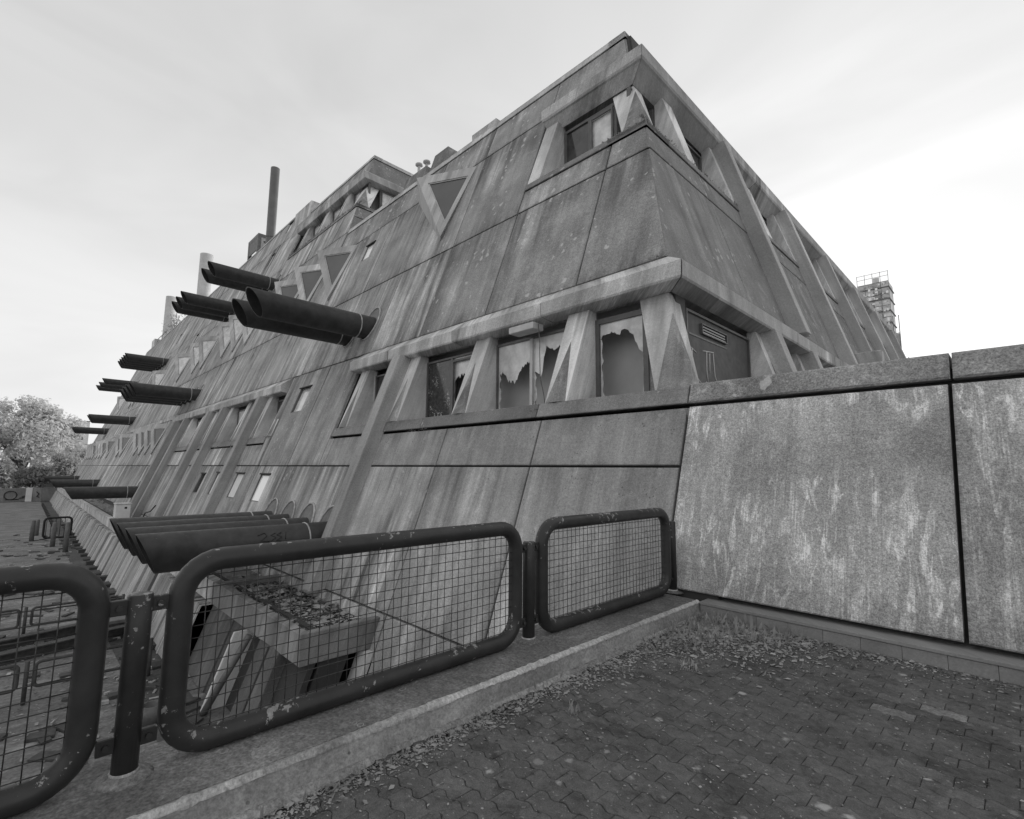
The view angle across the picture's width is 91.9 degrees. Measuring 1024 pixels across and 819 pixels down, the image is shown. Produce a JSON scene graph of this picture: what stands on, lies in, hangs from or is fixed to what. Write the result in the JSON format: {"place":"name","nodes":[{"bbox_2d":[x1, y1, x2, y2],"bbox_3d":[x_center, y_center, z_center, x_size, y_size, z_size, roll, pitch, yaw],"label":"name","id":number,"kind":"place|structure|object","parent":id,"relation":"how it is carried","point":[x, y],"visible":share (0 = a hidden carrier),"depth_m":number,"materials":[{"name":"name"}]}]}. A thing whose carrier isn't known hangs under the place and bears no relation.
{"place":"outdoors","nodes":[
{"label":"outdoors","id":0,"kind":"place"},
{"bbox_2d":[40,501,210,741],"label":"path","id":1,"kind":"structure","parent":0,"point":[75,557],"depth_m":12.40,"materials":[{"name":"concrete"}]},
{"bbox_2d":[62,522,70,551],"bbox_3d":[-23.020,6.589,25.590,0.220,1.500,0.220,7,-10,-44],"label":"bollard","id":2,"kind":"object","parent":1,"relation":"on","point":[66,537],"visible":1,"depth_m":25.53,"materials":[{"name":"concrete"}]},
{"bbox_2d":[142,699,157,726],"bbox_3d":[-6.247,5.274,8.604,0.360,0.300,0.360,7,-10,-44],"label":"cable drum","id":3,"kind":"object","parent":1,"relation":"on","point":[150,712],"visible":0.46,"depth_m":8.47,"materials":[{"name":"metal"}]},
{"bbox_2d":[0,481,677,787],"bbox_3d":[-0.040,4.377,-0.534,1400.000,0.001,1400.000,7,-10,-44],"label":"ground","id":4,"kind":"structure","parent":0,"point":[17,518],"depth_m":10.56,"materials":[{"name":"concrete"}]},
{"bbox_2d":[0,458,23,488],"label":"leafy tree","id":5,"kind":"object","parent":4,"relation":"on","point":[7,470],"visible":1,"depth_m":66.83,"materials":[{"name":"grey plant"}]},
{"bbox_2d":[0,488,56,501],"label":"yard end wall","id":6,"kind":"structure","parent":4,"relation":"on","point":[20,494],"depth_m":60.63,"materials":[{"name":"concrete"}]},
{"bbox_2d":[12,463,45,487],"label":"leafy tree","id":7,"kind":"object","parent":4,"relation":"on","point":[27,478],"visible":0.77,"depth_m":70.53,"materials":[{"name":"grey plant"}]},
{"bbox_2d":[29,520,35,540],"bbox_3d":[-28.221,7.125,29.134,0.220,1.200,0.220,7,-10,-44],"label":"bollard","id":8,"kind":"object","parent":4,"relation":"on","point":[32,530],"visible":1,"depth_m":29.08,"materials":[{"name":"metal"}]},
{"bbox_2d":[34,519,39,535],"bbox_3d":[-30.145,7.487,31.423,0.220,1.000,0.220,7,-10,-44],"label":"bollard","id":9,"kind":"object","parent":4,"relation":"on","point":[37,527],"visible":0.94,"depth_m":31.36,"materials":[{"name":"metal"}]},
{"bbox_2d":[0,394,86,487],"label":"leafy tree","id":10,"kind":"object","parent":4,"relation":"on","point":[35,430],"visible":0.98,"depth_m":72.14,"materials":[{"name":"grey plant"}]},
{"bbox_2d":[0,439,87,483],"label":"distant wood","id":11,"kind":"object","parent":4,"relation":"on","point":[32,464],"depth_m":112.96,"materials":[{"name":"grey plant"}]},
{"bbox_2d":[41,482,53,492],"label":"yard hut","id":12,"kind":"object","parent":4,"relation":"on","point":[49,485],"visible":0.12,"depth_m":71.79,"materials":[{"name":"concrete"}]},
{"bbox_2d":[50,522,56,546],"bbox_3d":[-25.198,6.868,27.214,0.220,1.300,0.220,7,-10,-44],"label":"bollard","id":13,"kind":"object","parent":4,"relation":"on","point":[53,534],"visible":1,"depth_m":27.16,"materials":[{"name":"metal"}]},
{"bbox_2d":[42,516,72,538],"bbox_3d":[-26.910,6.983,29.317,1.314,1.264,0.120,7,-10,-44],"label":"yard barrier","id":14,"kind":"object","parent":4,"relation":"on","point":[45,523],"visible":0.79,"depth_m":29.24,"materials":[{"name":"black metal"}]},
{"bbox_2d":[34,451,82,482],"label":"leafy tree","id":15,"kind":"object","parent":4,"relation":"on","point":[65,465],"visible":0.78,"depth_m":70.97,"materials":[{"name":"grey plant"}]},
{"bbox_2d":[0,623,122,650],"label":"steel beam","id":16,"kind":"structure","parent":4,"relation":"on","point":[63,630],"depth_m":12.43,"materials":[{"name":"grey metal"}]},
{"bbox_2d":[0,624,124,665],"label":"steel beam","id":17,"kind":"structure","parent":4,"relation":"on","point":[68,642],"depth_m":11.66,"materials":[{"name":"grey metal"}]},
{"bbox_2d":[0,594,124,634],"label":"barrier","id":18,"kind":"object","parent":4,"relation":"on","point":[32,613],"visible":0.67,"depth_m":12.84,"materials":[{"name":"metal"}]},
{"bbox_2d":[63,442,86,460],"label":"leafy tree","id":19,"kind":"object","parent":4,"relation":"on","point":[79,450],"visible":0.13,"depth_m":87.62,"materials":[{"name":"grey plant"}]},
{"bbox_2d":[0,638,152,704],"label":"barrier","id":20,"kind":"object","parent":4,"relation":"on","point":[25,681],"visible":0.48,"depth_m":9.32,"materials":[{"name":"metal"}]},
{"bbox_2d":[64,420,89,453],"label":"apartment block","id":21,"kind":"structure","parent":4,"relation":"on","point":[85,441],"depth_m":125.26,"materials":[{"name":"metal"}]},
{"bbox_2d":[0,566,157,781],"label":"yard litter","id":22,"kind":"object","parent":4,"relation":"on","point":[53,718],"visible":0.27,"depth_m":9.49,"materials":[{"name":"grey plant"}]},
{"bbox_2d":[0,535,158,725],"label":"yard debris","id":23,"kind":"object","parent":4,"relation":"on","point":[105,702],"visible":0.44,"depth_m":10.27,"materials":[{"name":"plant"}]},
{"bbox_2d":[0,534,203,764],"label":"yard debris","id":24,"kind":"object","parent":4,"relation":"on","point":[38,737],"visible":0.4,"depth_m":9.37,"materials":[{"name":"plant"}]},
{"bbox_2d":[109,615,125,624],"bbox_3d":[-10.028,5.591,12.590,1.059,0.591,0.849,7,-10,-44],"label":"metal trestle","id":25,"kind":"object","parent":4,"relation":"on","point":[118,619],"visible":0.06,"depth_m":12.43,"materials":[{"name":"metal"}]},
{"bbox_2d":[50,487,379,717],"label":"slatted plinth","id":26,"kind":"structure","parent":4,"relation":"on","point":[119,566],"depth_m":9.84,"materials":[{"name":"concrete"}]},
{"bbox_2d":[113,502,131,517],"bbox_3d":[-20.356,5.332,25.825,0.680,0.900,0.920,7,-10,-44],"label":"electrical cabinet","id":27,"kind":"object","parent":26,"relation":"on","point":[121,509],"visible":0.86,"depth_m":25.55,"materials":[{"name":"white metal"}]},
{"bbox_2d":[84,499,260,578],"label":"trough litter","id":28,"kind":"object","parent":26,"relation":"on","point":[113,510],"visible":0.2,"depth_m":31.98,"materials":[{"name":"grey plant"}]},
{"bbox_2d":[230,580,361,630],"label":"planter litter","id":29,"kind":"object","parent":26,"relation":"on","point":[323,618],"visible":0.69,"depth_m":9.99,"materials":[{"name":"grey plant"}]},
{"bbox_2d":[43,31,905,682],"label":"concrete building","id":30,"kind":"structure","parent":4,"relation":"on","point":[615,219],"depth_m":11.54,"materials":[{"name":"concrete"}]},
{"bbox_2d":[164,312,185,333],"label":"roof shrub","id":31,"kind":"object","parent":30,"relation":"on","point":[171,326],"visible":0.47,"depth_m":64.45,"materials":[{"name":"white plant"}]},
{"bbox_2d":[193,472,205,492],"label":"slit window","id":32,"kind":"structure","parent":30,"relation":"in","point":[203,474],"depth_m":21.55,"materials":[{"name":"glass"}]},
{"bbox_2d":[208,472,219,494],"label":"slit window","id":33,"kind":"structure","parent":30,"relation":"in","point":[216,472],"depth_m":19.87,"materials":[{"name":"glass"}]},
{"bbox_2d":[227,472,245,497],"bbox_3d":[-9.891,2.719,17.843,0.414,0.905,0.960,7,-10,-44],"label":"slit window","id":34,"kind":"structure","parent":30,"relation":"in","point":[240,475],"depth_m":17.87,"materials":[{"name":"glass"}]},
{"bbox_2d":[237,409,244,424],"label":"window","id":35,"kind":"structure","parent":30,"relation":"in","point":[240,413],"depth_m":23.00,"materials":[{"name":"glass"}]},
{"bbox_2d":[250,473,270,501],"bbox_3d":[-8.070,2.511,16.000,0.414,0.905,0.960,7,-10,-44],"label":"slit window","id":36,"kind":"structure","parent":30,"relation":"in","point":[264,478],"depth_m":16.02,"materials":[{"name":"glass"}]},
{"bbox_2d":[277,399,283,412],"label":"window","id":37,"kind":"structure","parent":30,"relation":"in","point":[280,402],"depth_m":19.45,"materials":[{"name":"glass"}]},
{"bbox_2d":[291,385,312,412],"bbox_3d":[-7.177,-0.349,17.021,0.422,0.925,1.020,7,-10,-44],"label":"slit window","id":38,"kind":"structure","parent":30,"relation":"in","point":[303,395],"depth_m":17.14,"materials":[{"name":"glass"}]},
{"bbox_2d":[313,220,322,236],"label":"window","id":39,"kind":"structure","parent":30,"relation":"in","point":[317,226],"depth_m":29.48,"materials":[{"name":"glass"}]},
{"bbox_2d":[332,203,343,222],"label":"window","id":40,"kind":"structure","parent":30,"relation":"in","point":[336,212],"depth_m":27.61,"materials":[{"name":"glass"}]},
{"bbox_2d":[354,182,370,203],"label":"window","id":41,"kind":"structure","parent":30,"relation":"in","point":[356,195],"depth_m":25.54,"materials":[{"name":"glass"}]},
{"bbox_2d":[362,240,375,260],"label":"slit window","id":42,"kind":"structure","parent":30,"relation":"in","point":[370,247],"depth_m":19.30,"materials":[{"name":"glass"}]},
{"bbox_2d":[375,374,384,398],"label":"window","id":43,"kind":"structure","parent":30,"relation":"in","point":[379,379],"depth_m":14.02,"materials":[{"name":"glass"}]},
{"bbox_2d":[379,189,394,207],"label":"window","id":44,"kind":"structure","parent":30,"relation":"in","point":[384,197],"depth_m":25.78,"materials":[{"name":"glass"}]},
{"bbox_2d":[425,352,472,417],"bbox_3d":[-1.384,-0.481,11.520,0.140,1.520,2.040,7,-10,-44],"label":"window","id":45,"kind":"structure","parent":30,"relation":"in","point":[442,374],"depth_m":11.79,"materials":[{"name":"glass"}]},
{"bbox_2d":[509,322,544,402],"bbox_3d":[0.296,-0.826,9.335,0.280,1.553,0.747,7,-10,-44],"label":"lamp box","id":46,"kind":"object","parent":30,"relation":"attached to","point":[526,329],"visible":0.93,"depth_m":9.30,"materials":[{"name":"metal"}]},
{"bbox_2d":[496,328,564,408],"bbox_3d":[0.409,-0.683,9.725,0.110,1.520,2.050,7,-10,-44],"label":"window","id":47,"kind":"structure","parent":30,"relation":"in","point":[511,357],"depth_m":9.93,"materials":[{"name":"glass"}]},
{"bbox_2d":[564,102,618,163],"bbox_3d":[1.928,-6.411,12.205,0.140,1.680,1.580,7,-10,-44],"label":"window","id":48,"kind":"structure","parent":30,"relation":"in","point":[590,133],"depth_m":12.18,"materials":[{"name":"glass"}]},
{"bbox_2d":[595,309,649,396],"bbox_3d":[1.838,-0.847,8.279,0.090,1.520,1.030,7,-10,-44],"label":"window","id":49,"kind":"structure","parent":30,"relation":"in","point":[632,321],"depth_m":8.35,"materials":[{"name":"glass"}]},
{"bbox_2d":[626,86,631,96],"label":"window","id":50,"kind":"structure","parent":30,"relation":"in","point":[628,90],"depth_m":11.26,"materials":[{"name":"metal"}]},
{"bbox_2d":[649,109,654,126],"bbox_3d":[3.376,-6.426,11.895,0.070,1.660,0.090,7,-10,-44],"label":"window","id":51,"kind":"structure","parent":30,"relation":"in","point":[651,112],"depth_m":11.94,"materials":[{"name":"glass"}]},
{"bbox_2d":[686,142,701,171],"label":"window","id":52,"kind":"structure","parent":30,"relation":"in","point":[696,157],"depth_m":13.58,"materials":[{"name":"glass"}]},
{"bbox_2d":[685,307,750,382],"bbox_3d":[3.721,-0.763,8.825,2.670,1.520,0.100,7,-10,-44],"label":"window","id":53,"kind":"structure","parent":30,"relation":"in","point":[719,353],"depth_m":8.71,"materials":[{"name":"metal"}]},
{"bbox_2d":[854,350,884,363],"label":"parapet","id":54,"kind":"structure","parent":30,"relation":"on","point":[870,356],"depth_m":16.66,"materials":[{"name":"concrete"}]},
{"bbox_2d":[0,0,1023,466],"label":"sky","id":55,"kind":"structure","parent":0,"point":[140,139],"materials":[{"name":"white"}]},
{"bbox_2d":[262,618,1023,818],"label":"terrace","id":56,"kind":"structure","parent":0,"point":[826,794],"depth_m":2.62,"materials":[{"name":"stone"}]},
{"bbox_2d":[6,590,700,818],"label":"fence kerb","id":57,"kind":"structure","parent":56,"relation":"on","point":[269,769],"depth_m":2.49,"materials":[{"name":"concrete"}]},
{"bbox_2d":[0,563,127,818],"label":"fence panel","id":58,"kind":"object","parent":57,"relation":"on","point":[85,589],"visible":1,"depth_m":2.01,"materials":[{"name":"paint"}]},
{"bbox_2d":[108,591,153,778],"bbox_3d":[-1.667,1.205,2.175,0.110,0.765,0.112,7,-10,-44],"label":"fence post","id":59,"kind":"object","parent":57,"relation":"on","point":[131,695],"visible":0.94,"depth_m":2.14,"materials":[{"name":"metal"}]},
{"bbox_2d":[140,522,526,751],"bbox_3d":[-0.764,1.234,3.064,2.453,0.935,0.108,7,-10,-44],"label":"fence panel","id":60,"kind":"object","parent":57,"relation":"on","point":[177,728],"visible":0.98,"depth_m":2.67,"materials":[{"name":"paint"}]},
{"bbox_2d":[521,541,535,639],"bbox_3d":[0.133,1.438,3.927,0.110,0.760,0.112,7,-10,-44],"label":"fence post","id":61,"kind":"object","parent":57,"relation":"on","point":[528,614],"visible":0.94,"depth_m":3.89,"materials":[{"name":"metal"}]},
{"bbox_2d":[535,508,672,632],"bbox_3d":[0.969,1.456,4.752,2.278,0.935,0.108,7,-10,-44],"label":"fence panel","id":62,"kind":"object","parent":57,"relation":"on","point":[544,620],"visible":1,"depth_m":4.52,"materials":[{"name":"paint"}]},
{"bbox_2d":[668,521,677,590],"bbox_3d":[1.789,1.645,5.540,0.110,0.770,0.112,7,-10,-44],"label":"fence post","id":63,"kind":"object","parent":57,"relation":"on","point":[673,586],"visible":0.69,"depth_m":5.50,"materials":[{"name":"metal"}]},
{"bbox_2d":[260,616,768,818],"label":"weeds","id":64,"kind":"object","parent":56,"relation":"on","point":[305,793],"visible":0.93,"depth_m":2.97,"materials":[{"name":"grey plant"}]},
{"bbox_2d":[253,623,830,818],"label":"leaf litter","id":65,"kind":"object","parent":56,"relation":"on","point":[296,800],"visible":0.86,"depth_m":2.73,"materials":[{"name":"grey plant"}]},
{"bbox_2d":[568,699,579,715],"bbox_3d":[0.374,1.792,2.980,0.069,0.092,0.092,1,-7,-6],"label":"weed tuft","id":66,"kind":"object","parent":56,"relation":"on","point":[571,707],"visible":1,"depth_m":2.98,"materials":[{"name":"grey plant"}]},
{"bbox_2d":[252,638,1023,818],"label":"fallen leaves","id":67,"kind":"object","parent":56,"relation":"on","point":[700,786],"visible":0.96,"depth_m":2.71,"materials":[{"name":"grey plant"}]},
{"bbox_2d":[313,628,1023,818],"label":"joint moss","id":68,"kind":"object","parent":56,"relation":"on","point":[362,776],"visible":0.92,"depth_m":2.63,"materials":[{"name":"grey plant"}]},
{"bbox_2d":[678,659,707,672],"bbox_3d":[1.344,1.903,3.703,0.198,0.068,0.180,0,-7,7],"label":"weed tuft","id":69,"kind":"object","parent":56,"relation":"on","point":[688,664],"visible":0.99,"depth_m":3.70,"materials":[{"name":"grey plant"}]},
{"bbox_2d":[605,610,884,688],"bbox_3d":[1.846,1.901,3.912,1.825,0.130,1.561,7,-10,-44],"label":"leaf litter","id":70,"kind":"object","parent":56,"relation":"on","point":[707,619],"visible":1,"depth_m":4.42,"materials":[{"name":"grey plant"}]},
{"bbox_2d":[593,616,909,716],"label":"leaf litter","id":71,"kind":"object","parent":56,"relation":"on","point":[739,636],"visible":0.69,"depth_m":4.24,"materials":[{"name":"grey plant"}]},
{"bbox_2d":[660,615,1023,692],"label":"leaf litter","id":72,"kind":"object","parent":56,"relation":"on","point":[869,655],"visible":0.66,"depth_m":4.07,"materials":[{"name":"grey plant"}]},
{"bbox_2d":[700,598,1023,686],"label":"wall kerb","id":73,"kind":"structure","parent":56,"relation":"on","point":[990,664],"depth_m":4.06,"materials":[{"name":"concrete"}]},
{"bbox_2d":[674,344,1023,655],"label":"parapet wall","id":74,"kind":"structure","parent":73,"relation":"on","point":[887,495],"depth_m":4.65,"materials":[{"name":"concrete"}]},
{"bbox_2d":[856,270,908,357],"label":"scaffolded tower","id":75,"kind":"structure","parent":0,"point":[877,294],"depth_m":81.06,"materials":[{"name":"metal"}]}
]}

